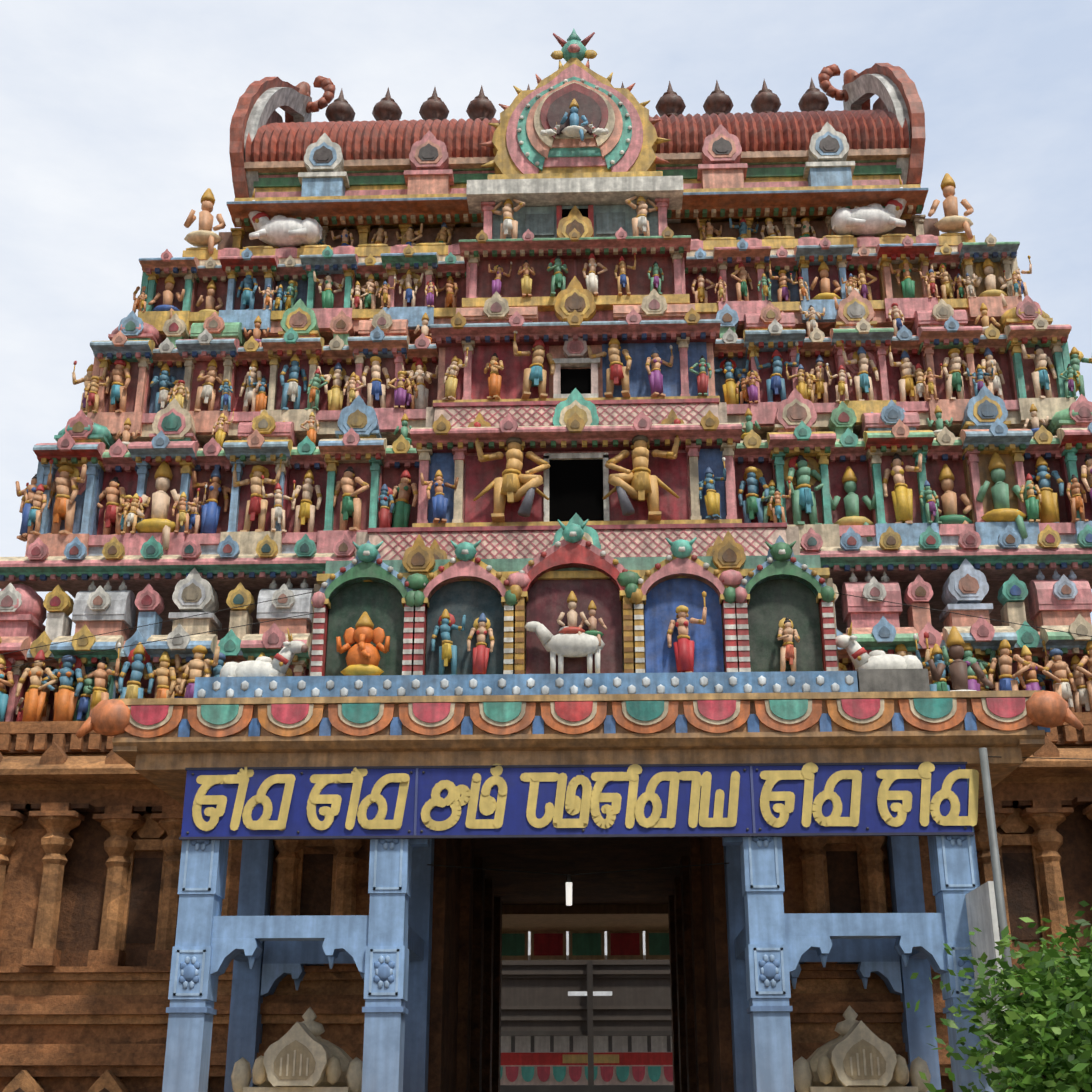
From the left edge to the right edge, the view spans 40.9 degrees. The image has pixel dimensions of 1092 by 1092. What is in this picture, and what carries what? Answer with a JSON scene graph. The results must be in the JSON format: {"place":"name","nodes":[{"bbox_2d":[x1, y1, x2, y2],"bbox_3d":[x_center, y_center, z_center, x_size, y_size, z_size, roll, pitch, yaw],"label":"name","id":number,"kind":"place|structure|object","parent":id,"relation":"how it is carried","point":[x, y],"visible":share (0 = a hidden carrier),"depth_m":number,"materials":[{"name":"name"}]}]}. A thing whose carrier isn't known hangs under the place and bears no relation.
{"place":"outdoors","nodes":[
{"label":"outdoors","id":0,"kind":"place"},
{"bbox_2d":[0,0,1091,635],"label":"sky","id":1,"kind":"structure","parent":0,"point":[116,115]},
{"bbox_3d":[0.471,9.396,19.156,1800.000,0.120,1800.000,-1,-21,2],"label":"ground","id":2,"kind":"structure","parent":0,"visible":0},
{"bbox_2d":[0,712,1091,1091],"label":"stone base","id":3,"kind":"object","parent":2,"relation":"on","point":[90,840],"visible":0.35,"depth_m":20.77,"materials":[{"name":"stone"}]},
{"bbox_2d":[0,29,1091,805],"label":"temple tower","id":4,"kind":"structure","parent":3,"relation":"on","point":[638,579],"depth_m":24.37,"materials":[{"name":"paint"}]},
{"bbox_2d":[0,99,1091,721],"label":"statues","id":5,"kind":"object","parent":4,"relation":"on","point":[512,483],"visible":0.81,"depth_m":24.36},
{"bbox_2d":[549,209,603,521],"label":"dark openings","id":6,"kind":"object","parent":4,"relation":"on","point":[575,486],"visible":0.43,"depth_m":23.99,"materials":[{"name":"black"}]},
{"bbox_2d":[0,591,1091,1074],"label":"pole and wires","id":7,"kind":"object","parent":2,"relation":"on","point":[986,909],"visible":0.69,"depth_m":16.98,"materials":[{"name":"grey metal"}]},
{"bbox_2d":[566,882,571,905],"bbox_3d":[0.310,4.684,19.701,0.083,0.300,0.083,8,-22,-19],"label":"hanging bulb","id":8,"kind":"object","parent":7,"relation":"hanging from","point":[568,893],"visible":1,"depth_m":19.67,"materials":[{"name":"white glass"}]},
{"bbox_2d":[179,762,978,1091],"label":"sign","id":9,"kind":"object","parent":2,"relation":"on","point":[585,996],"visible":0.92,"depth_m":17.83,"materials":[{"name":"paint"}]},
{"bbox_2d":[162,778,998,1091],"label":"pillars","id":10,"kind":"structure","parent":2,"relation":"on","point":[384,946],"depth_m":17.45,"materials":[{"name":"paint"}]},
{"bbox_2d":[231,1005,930,1091],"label":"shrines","id":11,"kind":"object","parent":2,"relation":"on","point":[854,1056],"visible":1,"depth_m":17.66,"materials":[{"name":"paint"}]},
{"bbox_2d":[907,897,1091,1091],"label":"bush","id":12,"kind":"object","parent":2,"relation":"on","point":[1053,1004],"depth_m":11.55,"materials":[{"name":"green plant"}]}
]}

